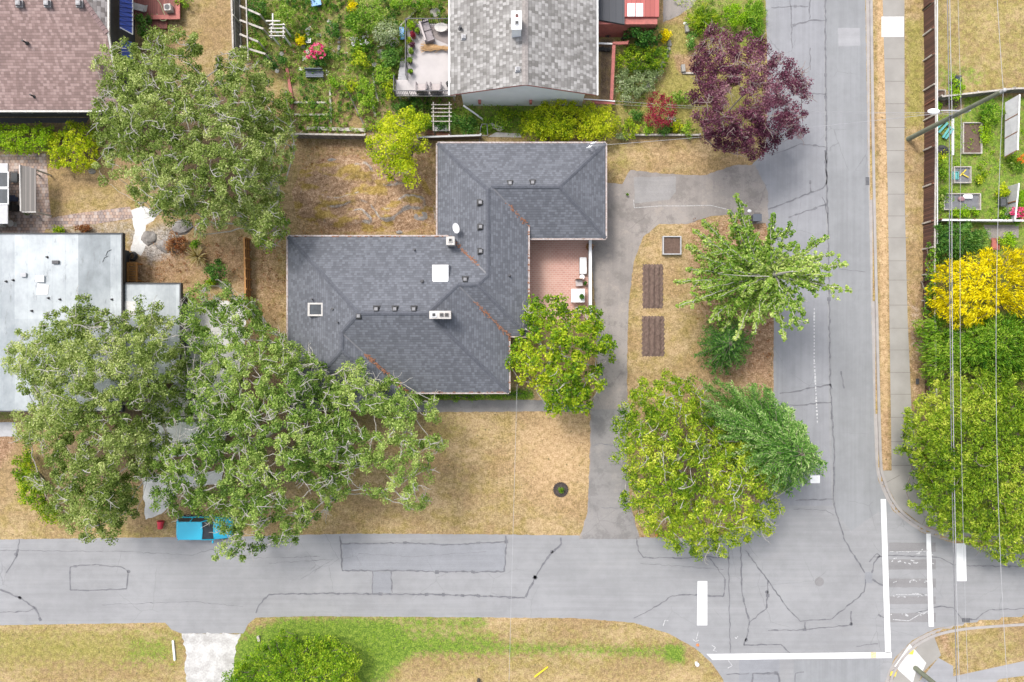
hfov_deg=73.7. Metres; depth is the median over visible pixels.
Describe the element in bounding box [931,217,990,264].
conifer shrub
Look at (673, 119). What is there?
shrub
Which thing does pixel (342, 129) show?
edging board
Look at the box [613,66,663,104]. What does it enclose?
shrub
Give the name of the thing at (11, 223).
side table
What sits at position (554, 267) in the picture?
brick patio
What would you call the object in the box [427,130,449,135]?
edging board
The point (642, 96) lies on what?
ground cover
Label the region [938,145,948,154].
black sack
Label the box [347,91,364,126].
edging board
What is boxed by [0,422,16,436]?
side path
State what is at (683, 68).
stone block
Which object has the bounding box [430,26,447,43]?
rug
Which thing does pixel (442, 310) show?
house
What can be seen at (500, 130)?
rock
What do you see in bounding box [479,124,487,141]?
metal gate
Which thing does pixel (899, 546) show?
worn crosswalk bar
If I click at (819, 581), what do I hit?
manhole cover
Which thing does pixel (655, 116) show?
shrub
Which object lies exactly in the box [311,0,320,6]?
plastic tub
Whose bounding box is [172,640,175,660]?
white beam
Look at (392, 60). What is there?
shrub
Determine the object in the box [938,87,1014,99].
wooden fence
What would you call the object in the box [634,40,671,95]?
stone edging
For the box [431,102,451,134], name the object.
plant trellis
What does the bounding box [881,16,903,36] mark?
pale pavement slab
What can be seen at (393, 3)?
shrub
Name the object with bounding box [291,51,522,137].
ground cover
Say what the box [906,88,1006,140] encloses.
utility pole
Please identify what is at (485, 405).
front path
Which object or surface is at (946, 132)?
folding bench
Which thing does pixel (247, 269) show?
wooden fence
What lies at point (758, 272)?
ginkgo tree
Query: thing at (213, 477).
white concrete drive
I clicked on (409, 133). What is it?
tree
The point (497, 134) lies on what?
path
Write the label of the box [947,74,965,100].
shrub
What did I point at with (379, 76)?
shrub
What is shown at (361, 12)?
shrub
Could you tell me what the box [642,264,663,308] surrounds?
tilled bed
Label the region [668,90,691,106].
shrub
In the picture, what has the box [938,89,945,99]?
raised bed
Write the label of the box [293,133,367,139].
wooden fence
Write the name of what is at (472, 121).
shrub
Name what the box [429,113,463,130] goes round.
shrub
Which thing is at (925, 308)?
hedge
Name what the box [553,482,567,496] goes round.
sapling
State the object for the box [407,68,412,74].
potted plant
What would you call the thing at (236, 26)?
wooden fence
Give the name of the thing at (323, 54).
shrub
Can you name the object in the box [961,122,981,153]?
raised bed
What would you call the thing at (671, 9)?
top driveway
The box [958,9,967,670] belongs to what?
power line
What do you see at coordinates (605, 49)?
black pots
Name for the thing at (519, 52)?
house
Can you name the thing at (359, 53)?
shrub
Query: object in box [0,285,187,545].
oak tree
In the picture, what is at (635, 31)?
shrub
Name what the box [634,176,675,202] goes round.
driveway patch
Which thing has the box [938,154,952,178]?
shrub
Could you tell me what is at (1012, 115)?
greenhouse
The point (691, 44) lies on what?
shrub
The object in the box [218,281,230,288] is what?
boulder
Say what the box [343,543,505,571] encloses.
road patch
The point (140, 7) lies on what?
sun lounger
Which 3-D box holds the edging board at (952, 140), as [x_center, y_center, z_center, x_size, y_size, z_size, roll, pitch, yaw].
[34.350,-16.025,53.263,0.200,0.140,3.050,0,90,0]
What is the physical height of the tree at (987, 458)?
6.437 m
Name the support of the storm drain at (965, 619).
on the road
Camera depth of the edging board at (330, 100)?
53.19 m
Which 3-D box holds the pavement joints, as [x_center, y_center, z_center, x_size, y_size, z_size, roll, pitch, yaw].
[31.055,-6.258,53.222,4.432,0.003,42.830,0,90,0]
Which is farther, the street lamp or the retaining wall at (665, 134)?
the retaining wall at (665, 134)
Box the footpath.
[919,658,1023,681]
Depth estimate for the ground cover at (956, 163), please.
53.12 m
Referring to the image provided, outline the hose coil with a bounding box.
[129,251,137,260]
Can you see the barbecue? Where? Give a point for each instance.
(13, 206)
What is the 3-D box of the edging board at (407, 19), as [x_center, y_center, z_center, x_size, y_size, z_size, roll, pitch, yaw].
[-8.125,-25.150,53.263,0.120,0.140,2.510,44,90,0]
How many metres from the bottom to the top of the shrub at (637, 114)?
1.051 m
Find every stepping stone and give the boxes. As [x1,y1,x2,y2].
[389,37,398,46]
[430,8,439,17]
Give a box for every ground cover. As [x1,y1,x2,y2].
[143,236,242,282]
[244,0,452,133]
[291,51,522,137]
[615,0,767,134]
[936,97,1023,218]
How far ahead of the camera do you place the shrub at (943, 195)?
52.74 m
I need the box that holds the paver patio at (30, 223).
[0,153,50,232]
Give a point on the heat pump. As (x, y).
(168, 8)
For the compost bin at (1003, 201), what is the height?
0.640 m
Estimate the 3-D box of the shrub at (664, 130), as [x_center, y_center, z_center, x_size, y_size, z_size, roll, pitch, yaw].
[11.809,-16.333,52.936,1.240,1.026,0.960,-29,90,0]
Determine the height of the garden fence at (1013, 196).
1.250 m
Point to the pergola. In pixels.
(256, 26)
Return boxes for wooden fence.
[230,0,242,54]
[243,237,251,319]
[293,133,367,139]
[417,133,481,140]
[921,220,935,300]
[922,0,936,61]
[922,145,936,221]
[923,0,935,6]
[923,53,936,150]
[923,299,937,397]
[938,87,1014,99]
[1007,87,1023,92]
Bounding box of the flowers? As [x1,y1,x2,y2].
[293,26,649,99]
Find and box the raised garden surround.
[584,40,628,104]
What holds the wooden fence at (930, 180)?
on the ground at (480, 460)
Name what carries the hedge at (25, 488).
on the ground at (480, 460)
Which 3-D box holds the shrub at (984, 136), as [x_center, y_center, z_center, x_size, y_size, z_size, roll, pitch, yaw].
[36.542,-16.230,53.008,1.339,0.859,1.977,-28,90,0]
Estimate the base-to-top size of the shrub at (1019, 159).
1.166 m
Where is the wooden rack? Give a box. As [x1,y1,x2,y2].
[127,262,142,281]
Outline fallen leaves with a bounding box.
[252,141,771,537]
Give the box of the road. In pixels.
[0,0,1023,681]
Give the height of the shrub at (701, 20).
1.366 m
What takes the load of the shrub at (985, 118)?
on the ground at (480, 460)
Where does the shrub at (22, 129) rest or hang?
on the ground at (480, 460)
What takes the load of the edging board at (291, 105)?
on the ground at (480, 460)
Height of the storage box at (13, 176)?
0.290 m
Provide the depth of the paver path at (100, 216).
53.32 m
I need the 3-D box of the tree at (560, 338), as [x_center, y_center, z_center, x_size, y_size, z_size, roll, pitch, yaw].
[3.603,1.062,50.088,8.328,6.732,9.112,0,90,0]
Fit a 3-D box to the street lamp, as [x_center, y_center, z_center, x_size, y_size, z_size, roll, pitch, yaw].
[30.102,-15.906,47.159,2.721,0.489,0.408,0,90,0]
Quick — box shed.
[598,0,658,36]
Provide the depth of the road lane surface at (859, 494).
53.33 m
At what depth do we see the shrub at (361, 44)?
52.57 m
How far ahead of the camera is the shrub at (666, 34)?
52.65 m
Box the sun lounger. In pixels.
[133,2,147,12]
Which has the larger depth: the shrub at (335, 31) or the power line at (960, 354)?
the shrub at (335, 31)
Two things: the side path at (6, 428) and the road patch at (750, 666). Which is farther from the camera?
the side path at (6, 428)
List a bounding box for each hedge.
[11,446,61,525]
[417,386,532,402]
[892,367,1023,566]
[920,242,939,316]
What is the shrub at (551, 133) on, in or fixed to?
on the ground at (480, 460)
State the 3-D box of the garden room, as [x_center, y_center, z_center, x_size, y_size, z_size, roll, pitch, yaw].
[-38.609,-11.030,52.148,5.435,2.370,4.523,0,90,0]
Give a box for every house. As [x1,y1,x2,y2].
[0,0,134,116]
[0,233,186,411]
[286,142,606,410]
[448,0,597,105]
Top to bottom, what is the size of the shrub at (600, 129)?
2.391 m
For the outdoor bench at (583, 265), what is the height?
0.440 m
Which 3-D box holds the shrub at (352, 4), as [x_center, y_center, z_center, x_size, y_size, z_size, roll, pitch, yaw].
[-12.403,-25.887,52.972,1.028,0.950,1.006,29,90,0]
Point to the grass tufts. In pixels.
(390, 646)
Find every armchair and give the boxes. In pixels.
[415,82,427,93]
[429,82,441,93]
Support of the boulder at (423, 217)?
on the ground at (480, 460)
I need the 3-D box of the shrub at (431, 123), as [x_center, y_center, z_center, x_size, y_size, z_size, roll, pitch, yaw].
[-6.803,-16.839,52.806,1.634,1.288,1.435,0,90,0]
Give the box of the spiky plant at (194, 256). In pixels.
[185,245,206,267]
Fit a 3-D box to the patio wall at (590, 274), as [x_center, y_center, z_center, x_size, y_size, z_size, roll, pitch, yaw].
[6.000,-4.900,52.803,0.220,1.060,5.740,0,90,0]
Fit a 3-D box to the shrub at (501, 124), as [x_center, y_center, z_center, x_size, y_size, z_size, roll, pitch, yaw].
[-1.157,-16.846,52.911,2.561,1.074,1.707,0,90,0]
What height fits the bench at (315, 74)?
0.850 m
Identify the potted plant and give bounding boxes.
[407,19,416,31]
[407,57,412,64]
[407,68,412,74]
[408,47,413,54]
[409,41,414,48]
[410,31,415,38]
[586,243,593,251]
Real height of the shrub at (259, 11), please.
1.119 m
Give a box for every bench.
[304,68,323,78]
[579,257,586,274]
[938,122,953,138]
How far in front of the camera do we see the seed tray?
52.91 m
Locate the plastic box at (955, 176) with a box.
[952,172,958,179]
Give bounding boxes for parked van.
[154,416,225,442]
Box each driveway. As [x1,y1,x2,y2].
[182,632,240,681]
[579,165,768,538]
[663,0,695,21]
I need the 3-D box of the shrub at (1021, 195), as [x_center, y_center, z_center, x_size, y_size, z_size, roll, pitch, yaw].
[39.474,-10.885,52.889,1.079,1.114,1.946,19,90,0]
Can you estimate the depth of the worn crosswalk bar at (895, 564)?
53.32 m
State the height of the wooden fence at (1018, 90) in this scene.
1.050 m
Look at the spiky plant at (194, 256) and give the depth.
52.63 m
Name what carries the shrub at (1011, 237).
on the ground at (480, 460)
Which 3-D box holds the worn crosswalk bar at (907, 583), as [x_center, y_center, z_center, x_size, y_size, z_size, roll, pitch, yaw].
[31.281,18.901,53.319,3.676,0.001,0.738,0,90,0]
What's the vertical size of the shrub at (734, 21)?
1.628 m
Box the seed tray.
[963,194,972,198]
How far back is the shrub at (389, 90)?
52.34 m
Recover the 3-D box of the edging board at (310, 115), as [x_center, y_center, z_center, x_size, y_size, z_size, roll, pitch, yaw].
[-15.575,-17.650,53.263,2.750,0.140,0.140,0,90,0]
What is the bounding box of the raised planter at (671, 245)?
[662,236,680,254]
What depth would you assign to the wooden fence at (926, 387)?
52.63 m
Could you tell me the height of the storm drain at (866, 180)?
0.024 m
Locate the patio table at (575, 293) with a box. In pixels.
[571,289,584,301]
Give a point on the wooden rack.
(133, 279)
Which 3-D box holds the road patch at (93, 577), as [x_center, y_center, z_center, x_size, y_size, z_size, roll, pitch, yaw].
[-32.279,18.499,53.321,4.459,0.001,1.933,0,90,0]
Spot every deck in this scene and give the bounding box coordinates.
[133,0,180,29]
[393,18,461,100]
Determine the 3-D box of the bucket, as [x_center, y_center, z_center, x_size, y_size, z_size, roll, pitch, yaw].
[-27.303,14.292,53.053,0.538,0.526,0.648,0,90,0]
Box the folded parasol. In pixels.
[420,41,447,52]
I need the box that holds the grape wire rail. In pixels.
[936,0,937,243]
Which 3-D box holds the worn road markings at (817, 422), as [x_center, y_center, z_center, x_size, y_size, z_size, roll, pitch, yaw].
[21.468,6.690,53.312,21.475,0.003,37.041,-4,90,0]
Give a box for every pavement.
[883,0,1023,543]
[893,637,940,681]
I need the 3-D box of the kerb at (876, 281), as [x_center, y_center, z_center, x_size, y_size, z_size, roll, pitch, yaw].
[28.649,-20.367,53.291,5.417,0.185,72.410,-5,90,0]
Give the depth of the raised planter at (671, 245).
53.11 m
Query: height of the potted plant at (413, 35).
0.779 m
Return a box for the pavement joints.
[882,81,937,534]
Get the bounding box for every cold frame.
[942,193,980,210]
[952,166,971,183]
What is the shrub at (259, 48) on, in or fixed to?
on the ground at (480, 460)
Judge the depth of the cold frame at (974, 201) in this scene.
53.09 m
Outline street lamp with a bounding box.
[928,108,960,113]
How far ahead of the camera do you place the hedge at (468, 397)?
52.81 m
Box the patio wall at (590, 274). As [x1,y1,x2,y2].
[588,240,591,310]
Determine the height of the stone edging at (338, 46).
0.198 m
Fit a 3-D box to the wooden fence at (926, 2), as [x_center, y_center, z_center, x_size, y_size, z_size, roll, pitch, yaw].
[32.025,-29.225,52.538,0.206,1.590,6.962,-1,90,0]
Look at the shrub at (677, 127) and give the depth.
52.76 m
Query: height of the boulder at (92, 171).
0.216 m
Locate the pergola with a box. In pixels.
[239,0,273,62]
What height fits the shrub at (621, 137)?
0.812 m
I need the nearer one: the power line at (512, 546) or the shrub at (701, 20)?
the power line at (512, 546)
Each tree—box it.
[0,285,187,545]
[87,25,301,247]
[138,278,448,562]
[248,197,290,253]
[364,105,431,189]
[504,293,617,417]
[608,368,787,563]
[673,193,852,341]
[684,19,817,161]
[691,315,754,375]
[699,376,828,497]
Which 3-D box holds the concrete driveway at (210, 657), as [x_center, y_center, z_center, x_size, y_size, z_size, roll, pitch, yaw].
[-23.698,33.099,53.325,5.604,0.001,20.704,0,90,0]
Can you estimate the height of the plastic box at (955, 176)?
0.340 m
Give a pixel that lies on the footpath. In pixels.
(939, 670)
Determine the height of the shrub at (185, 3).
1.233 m
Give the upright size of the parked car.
1.465 m
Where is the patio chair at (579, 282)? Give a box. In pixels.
[575,278,582,286]
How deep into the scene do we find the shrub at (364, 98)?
52.60 m
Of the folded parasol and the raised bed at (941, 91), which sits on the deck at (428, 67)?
the folded parasol
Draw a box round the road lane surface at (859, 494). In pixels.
[825,0,891,530]
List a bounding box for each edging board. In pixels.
[285,68,292,94]
[289,95,293,120]
[294,101,327,103]
[294,114,327,115]
[307,126,365,131]
[329,88,331,122]
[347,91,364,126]
[372,73,378,100]
[396,10,415,29]
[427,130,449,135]
[951,119,953,154]
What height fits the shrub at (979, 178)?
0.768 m
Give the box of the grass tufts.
[120,619,663,676]
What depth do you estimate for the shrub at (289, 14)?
51.90 m
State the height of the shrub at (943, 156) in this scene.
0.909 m
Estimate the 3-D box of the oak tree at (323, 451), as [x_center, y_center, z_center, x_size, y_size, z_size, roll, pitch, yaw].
[-16.559,7.856,48.653,22.620,9.597,18.387,27,90,0]
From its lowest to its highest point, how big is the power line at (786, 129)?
3.026 m
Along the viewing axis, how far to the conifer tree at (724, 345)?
50.59 m
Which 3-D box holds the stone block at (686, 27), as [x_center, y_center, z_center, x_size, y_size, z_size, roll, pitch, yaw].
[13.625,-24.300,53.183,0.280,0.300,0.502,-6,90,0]
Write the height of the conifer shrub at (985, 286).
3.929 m
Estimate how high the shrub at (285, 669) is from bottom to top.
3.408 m
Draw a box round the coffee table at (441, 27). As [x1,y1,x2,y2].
[434,23,447,32]
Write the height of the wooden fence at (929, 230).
1.590 m
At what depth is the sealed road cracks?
53.31 m
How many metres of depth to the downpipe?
52.77 m
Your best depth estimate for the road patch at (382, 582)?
53.32 m
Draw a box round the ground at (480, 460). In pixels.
[0,0,1023,681]
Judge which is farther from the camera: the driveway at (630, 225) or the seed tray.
the driveway at (630, 225)
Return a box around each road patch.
[71,566,126,589]
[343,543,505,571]
[373,571,390,592]
[739,659,779,681]
[794,659,879,681]
[838,28,859,46]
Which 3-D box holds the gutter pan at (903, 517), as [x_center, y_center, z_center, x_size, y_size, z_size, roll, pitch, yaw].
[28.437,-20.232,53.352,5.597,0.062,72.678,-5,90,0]
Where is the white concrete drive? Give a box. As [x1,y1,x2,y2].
[142,471,223,518]
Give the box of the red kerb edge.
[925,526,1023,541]
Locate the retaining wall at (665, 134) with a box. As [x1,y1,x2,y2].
[625,133,700,135]
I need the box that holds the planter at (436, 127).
[434,125,447,131]
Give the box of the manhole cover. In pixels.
[815,577,823,585]
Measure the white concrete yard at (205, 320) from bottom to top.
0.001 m
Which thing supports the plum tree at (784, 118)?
on the ground at (480, 460)
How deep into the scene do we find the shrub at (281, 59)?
52.21 m
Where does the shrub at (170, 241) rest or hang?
on the ground at (480, 460)
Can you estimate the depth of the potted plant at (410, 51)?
51.26 m
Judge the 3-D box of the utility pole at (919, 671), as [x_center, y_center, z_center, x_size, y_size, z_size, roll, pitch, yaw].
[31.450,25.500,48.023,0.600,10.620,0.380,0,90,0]
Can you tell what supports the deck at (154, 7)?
on the ground at (480, 460)
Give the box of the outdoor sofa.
[418,19,434,43]
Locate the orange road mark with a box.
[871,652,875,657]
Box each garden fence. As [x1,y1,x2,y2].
[936,218,1023,222]
[1005,183,1019,219]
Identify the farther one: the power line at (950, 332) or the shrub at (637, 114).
the shrub at (637, 114)
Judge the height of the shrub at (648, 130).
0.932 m
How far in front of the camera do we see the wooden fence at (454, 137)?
52.71 m
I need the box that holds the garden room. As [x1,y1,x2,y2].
[0,163,51,226]
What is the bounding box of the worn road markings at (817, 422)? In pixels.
[633,200,933,667]
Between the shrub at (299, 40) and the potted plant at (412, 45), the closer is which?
the potted plant at (412, 45)
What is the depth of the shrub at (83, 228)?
52.87 m
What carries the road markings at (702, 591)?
on the road
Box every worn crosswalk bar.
[889,542,935,551]
[889,559,935,569]
[889,578,935,587]
[889,596,935,603]
[890,613,935,621]
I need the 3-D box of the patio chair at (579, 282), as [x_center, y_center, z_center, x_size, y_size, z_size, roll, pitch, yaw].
[5.199,-4.532,52.888,0.540,0.850,0.550,-3,90,0]
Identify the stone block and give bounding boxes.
[681,64,685,72]
[684,25,688,32]
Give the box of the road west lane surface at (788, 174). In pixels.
[756,0,831,505]
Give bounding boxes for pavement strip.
[0,117,88,122]
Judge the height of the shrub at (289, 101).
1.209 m
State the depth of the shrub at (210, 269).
52.37 m
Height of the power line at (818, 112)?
4.515 m
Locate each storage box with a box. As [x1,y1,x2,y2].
[9,171,17,182]
[9,195,17,201]
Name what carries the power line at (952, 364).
attached to the utility pole at (967, 109)
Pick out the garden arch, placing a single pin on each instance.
(272, 24)
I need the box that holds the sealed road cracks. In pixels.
[0,0,1023,681]
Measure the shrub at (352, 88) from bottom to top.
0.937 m
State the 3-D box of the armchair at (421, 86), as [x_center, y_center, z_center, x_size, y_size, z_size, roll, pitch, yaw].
[-6.803,-19.070,51.438,0.918,0.790,0.762,0,90,0]
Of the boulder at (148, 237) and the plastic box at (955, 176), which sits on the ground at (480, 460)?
the boulder at (148, 237)
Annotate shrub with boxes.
[0,121,54,156]
[46,119,99,174]
[52,224,64,232]
[73,224,91,232]
[134,13,152,37]
[164,230,187,255]
[174,0,193,9]
[189,239,201,249]
[203,258,228,282]
[203,277,215,286]
[221,629,362,681]
[247,0,266,21]
[248,37,266,56]
[254,7,268,19]
[262,53,287,69]
[270,2,297,30]
[280,91,293,124]
[295,33,304,45]
[304,42,331,66]
[322,19,339,39]
[325,75,347,89]
[343,12,365,36]
[343,77,358,92]
[345,0,389,35]
[346,0,357,11]
[349,34,373,51]
[351,47,370,69]
[354,75,377,114]
[372,15,401,45]
[374,62,394,87]
[380,44,402,66]
[381,78,396,100]
[389,0,433,11]
[390,97,423,114]
[419,114,432,128]
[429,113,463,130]
[457,115,481,134]
[481,115,513,134]
[496,105,526,120]
[518,99,582,141]
[576,101,620,141]
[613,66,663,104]
[615,42,670,73]
[615,130,628,140]
[620,116,640,139]
[623,25,661,49]
[628,109,643,120]
[641,121,654,135]
[642,90,677,128]
[657,124,670,136]
[660,28,671,43]
[665,116,675,132]
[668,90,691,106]
[670,119,683,131]
[680,121,692,138]
[682,2,721,34]
[684,31,697,50]
[722,1,749,26]
[742,0,767,39]
[911,311,1023,392]
[923,244,1023,329]
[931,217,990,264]
[936,187,950,210]
[938,149,947,164]
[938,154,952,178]
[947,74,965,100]
[948,204,979,218]
[974,165,987,185]
[978,98,1005,125]
[978,120,993,144]
[995,181,1010,196]
[996,231,1017,246]
[999,207,1023,221]
[1006,156,1023,172]
[1007,154,1023,167]
[1012,213,1023,225]
[1018,189,1023,211]
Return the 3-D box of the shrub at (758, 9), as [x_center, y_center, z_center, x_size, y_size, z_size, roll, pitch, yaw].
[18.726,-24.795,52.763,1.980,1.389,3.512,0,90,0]
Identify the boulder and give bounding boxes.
[88,168,95,173]
[141,231,156,244]
[155,239,176,252]
[172,219,191,234]
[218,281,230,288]
[414,212,427,220]
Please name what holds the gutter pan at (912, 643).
on the ground at (480, 460)
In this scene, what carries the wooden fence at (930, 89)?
on the ground at (480, 460)
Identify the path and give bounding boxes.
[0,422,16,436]
[46,207,132,228]
[131,207,158,255]
[363,400,589,412]
[488,132,520,136]
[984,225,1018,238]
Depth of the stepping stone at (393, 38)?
53.28 m
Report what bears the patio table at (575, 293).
on the brick patio at (554, 267)
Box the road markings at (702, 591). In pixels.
[697,475,966,659]
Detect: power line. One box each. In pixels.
[509,400,516,668]
[593,111,958,145]
[615,104,937,114]
[620,101,901,112]
[947,0,956,681]
[949,0,959,681]
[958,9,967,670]
[996,0,1007,681]
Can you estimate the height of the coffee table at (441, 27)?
0.460 m
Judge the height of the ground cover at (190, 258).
0.464 m
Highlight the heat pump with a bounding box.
[163,3,173,13]
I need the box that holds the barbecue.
[9,202,19,210]
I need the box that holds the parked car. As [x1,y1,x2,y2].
[176,514,232,543]
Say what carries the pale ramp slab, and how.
on the corner pavement at (928, 651)
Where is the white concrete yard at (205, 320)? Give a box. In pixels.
[152,301,245,460]
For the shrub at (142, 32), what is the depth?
51.90 m
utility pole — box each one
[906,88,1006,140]
[913,666,935,681]
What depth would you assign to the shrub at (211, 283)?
52.80 m
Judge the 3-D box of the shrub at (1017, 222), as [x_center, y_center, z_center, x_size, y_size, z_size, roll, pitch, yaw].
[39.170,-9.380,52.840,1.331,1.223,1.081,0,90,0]
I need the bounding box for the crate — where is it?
[991,238,999,249]
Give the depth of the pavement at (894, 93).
53.23 m
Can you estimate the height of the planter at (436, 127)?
0.440 m
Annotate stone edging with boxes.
[328,19,340,56]
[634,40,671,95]
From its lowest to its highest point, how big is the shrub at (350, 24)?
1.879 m
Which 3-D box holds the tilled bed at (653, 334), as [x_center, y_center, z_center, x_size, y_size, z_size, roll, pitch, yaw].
[11.024,-0.375,53.261,1.869,0.135,3.213,0,90,0]
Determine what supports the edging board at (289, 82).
on the ground at (480, 460)
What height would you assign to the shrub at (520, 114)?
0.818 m
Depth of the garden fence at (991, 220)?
52.38 m
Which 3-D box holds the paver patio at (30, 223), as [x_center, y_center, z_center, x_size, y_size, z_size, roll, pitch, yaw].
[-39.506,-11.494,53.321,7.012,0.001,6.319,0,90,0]
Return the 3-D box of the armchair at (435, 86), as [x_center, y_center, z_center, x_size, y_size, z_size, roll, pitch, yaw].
[-5.734,-19.070,51.438,0.918,0.790,0.762,0,90,0]
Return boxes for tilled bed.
[641,316,664,356]
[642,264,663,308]
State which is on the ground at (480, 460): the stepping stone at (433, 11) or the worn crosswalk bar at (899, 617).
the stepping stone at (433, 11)
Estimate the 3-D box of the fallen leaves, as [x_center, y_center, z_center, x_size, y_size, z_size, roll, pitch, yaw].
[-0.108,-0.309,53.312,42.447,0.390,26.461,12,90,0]
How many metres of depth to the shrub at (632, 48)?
52.39 m
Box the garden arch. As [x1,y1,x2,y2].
[266,13,290,46]
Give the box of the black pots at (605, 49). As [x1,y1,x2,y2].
[598,47,610,51]
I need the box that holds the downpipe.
[463,105,482,119]
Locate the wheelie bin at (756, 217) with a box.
[750,214,761,221]
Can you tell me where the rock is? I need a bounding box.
[488,123,502,131]
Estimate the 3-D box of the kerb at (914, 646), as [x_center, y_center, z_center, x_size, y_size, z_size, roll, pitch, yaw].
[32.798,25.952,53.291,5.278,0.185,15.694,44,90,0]
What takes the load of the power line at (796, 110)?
attached to the utility pole at (967, 109)
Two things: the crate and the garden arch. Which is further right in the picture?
the crate
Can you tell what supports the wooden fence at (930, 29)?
on the ground at (480, 460)
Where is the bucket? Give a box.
[157,520,163,529]
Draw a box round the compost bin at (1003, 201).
[997,197,1007,205]
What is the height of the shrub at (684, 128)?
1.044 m
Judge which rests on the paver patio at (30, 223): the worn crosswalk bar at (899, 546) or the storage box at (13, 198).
the storage box at (13, 198)
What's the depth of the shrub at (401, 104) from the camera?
52.58 m
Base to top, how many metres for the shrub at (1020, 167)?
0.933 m
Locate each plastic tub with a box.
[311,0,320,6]
[399,27,403,39]
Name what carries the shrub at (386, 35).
on the ground at (480, 460)
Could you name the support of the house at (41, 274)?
on the ground at (480, 460)
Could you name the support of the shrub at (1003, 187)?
on the ground at (480, 460)
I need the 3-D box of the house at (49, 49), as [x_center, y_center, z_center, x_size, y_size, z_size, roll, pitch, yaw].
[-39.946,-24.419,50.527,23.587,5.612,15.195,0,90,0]
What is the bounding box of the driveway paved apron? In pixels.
[581,409,638,538]
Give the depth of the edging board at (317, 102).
53.19 m
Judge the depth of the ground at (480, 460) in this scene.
53.33 m
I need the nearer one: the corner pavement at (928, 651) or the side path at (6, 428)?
the corner pavement at (928, 651)
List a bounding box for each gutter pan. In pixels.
[866,0,952,541]
[886,624,963,681]
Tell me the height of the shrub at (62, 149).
2.393 m
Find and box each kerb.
[869,0,948,536]
[889,623,1023,681]
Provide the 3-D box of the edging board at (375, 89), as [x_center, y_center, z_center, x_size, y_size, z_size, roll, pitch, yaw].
[-10.675,-19.775,53.263,0.140,0.140,2.295,-11,90,0]
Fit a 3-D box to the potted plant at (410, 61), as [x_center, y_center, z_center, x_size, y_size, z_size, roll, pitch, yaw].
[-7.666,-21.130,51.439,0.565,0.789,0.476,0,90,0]
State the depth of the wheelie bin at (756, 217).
52.35 m
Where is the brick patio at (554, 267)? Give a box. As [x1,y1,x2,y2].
[530,240,588,319]
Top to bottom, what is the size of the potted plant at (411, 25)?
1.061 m
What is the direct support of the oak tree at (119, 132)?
on the ground at (480, 460)
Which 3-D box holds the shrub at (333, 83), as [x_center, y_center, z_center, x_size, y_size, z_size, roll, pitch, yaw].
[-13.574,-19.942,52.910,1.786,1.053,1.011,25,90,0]
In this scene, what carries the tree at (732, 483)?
on the ground at (480, 460)
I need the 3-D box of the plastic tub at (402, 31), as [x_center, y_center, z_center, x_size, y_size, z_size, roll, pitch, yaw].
[-8.550,-23.900,53.163,0.350,0.340,0.950,-3,90,0]
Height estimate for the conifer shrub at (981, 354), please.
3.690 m
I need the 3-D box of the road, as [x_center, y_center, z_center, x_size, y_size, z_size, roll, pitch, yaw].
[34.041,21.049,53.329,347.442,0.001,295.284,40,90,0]
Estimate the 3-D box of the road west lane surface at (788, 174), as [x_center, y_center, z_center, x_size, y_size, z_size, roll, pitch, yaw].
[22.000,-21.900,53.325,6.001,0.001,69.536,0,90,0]
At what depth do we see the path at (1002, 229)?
53.22 m
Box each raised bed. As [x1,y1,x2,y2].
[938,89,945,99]
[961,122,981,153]
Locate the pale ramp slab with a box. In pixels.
[895,644,925,681]
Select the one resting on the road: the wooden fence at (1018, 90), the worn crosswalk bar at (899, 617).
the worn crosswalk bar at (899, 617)
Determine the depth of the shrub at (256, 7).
52.10 m
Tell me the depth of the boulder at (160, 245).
53.16 m
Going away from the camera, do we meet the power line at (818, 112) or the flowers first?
the power line at (818, 112)
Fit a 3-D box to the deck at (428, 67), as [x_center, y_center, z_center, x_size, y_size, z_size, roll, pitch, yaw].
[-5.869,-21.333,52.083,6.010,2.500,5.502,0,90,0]
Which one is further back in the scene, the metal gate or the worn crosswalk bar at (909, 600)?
the worn crosswalk bar at (909, 600)
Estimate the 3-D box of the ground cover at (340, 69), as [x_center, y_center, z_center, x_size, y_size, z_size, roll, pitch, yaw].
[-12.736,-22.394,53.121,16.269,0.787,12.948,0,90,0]
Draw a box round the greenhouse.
[1004,94,1020,156]
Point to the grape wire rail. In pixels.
(937, 117)
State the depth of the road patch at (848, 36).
53.32 m
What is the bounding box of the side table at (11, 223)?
[7,220,16,226]
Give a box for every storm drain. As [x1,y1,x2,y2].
[865,177,868,184]
[962,618,969,621]
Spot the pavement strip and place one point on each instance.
(37, 120)
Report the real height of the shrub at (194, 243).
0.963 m
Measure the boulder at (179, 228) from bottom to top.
0.578 m
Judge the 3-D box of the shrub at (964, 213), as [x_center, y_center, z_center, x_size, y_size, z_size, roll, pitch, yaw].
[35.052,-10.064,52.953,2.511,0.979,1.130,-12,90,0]
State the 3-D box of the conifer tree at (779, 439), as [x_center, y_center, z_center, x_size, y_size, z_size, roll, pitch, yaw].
[18.172,6.904,48.547,6.606,9.826,11.664,-41,90,0]
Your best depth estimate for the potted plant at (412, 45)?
51.28 m
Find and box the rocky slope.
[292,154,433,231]

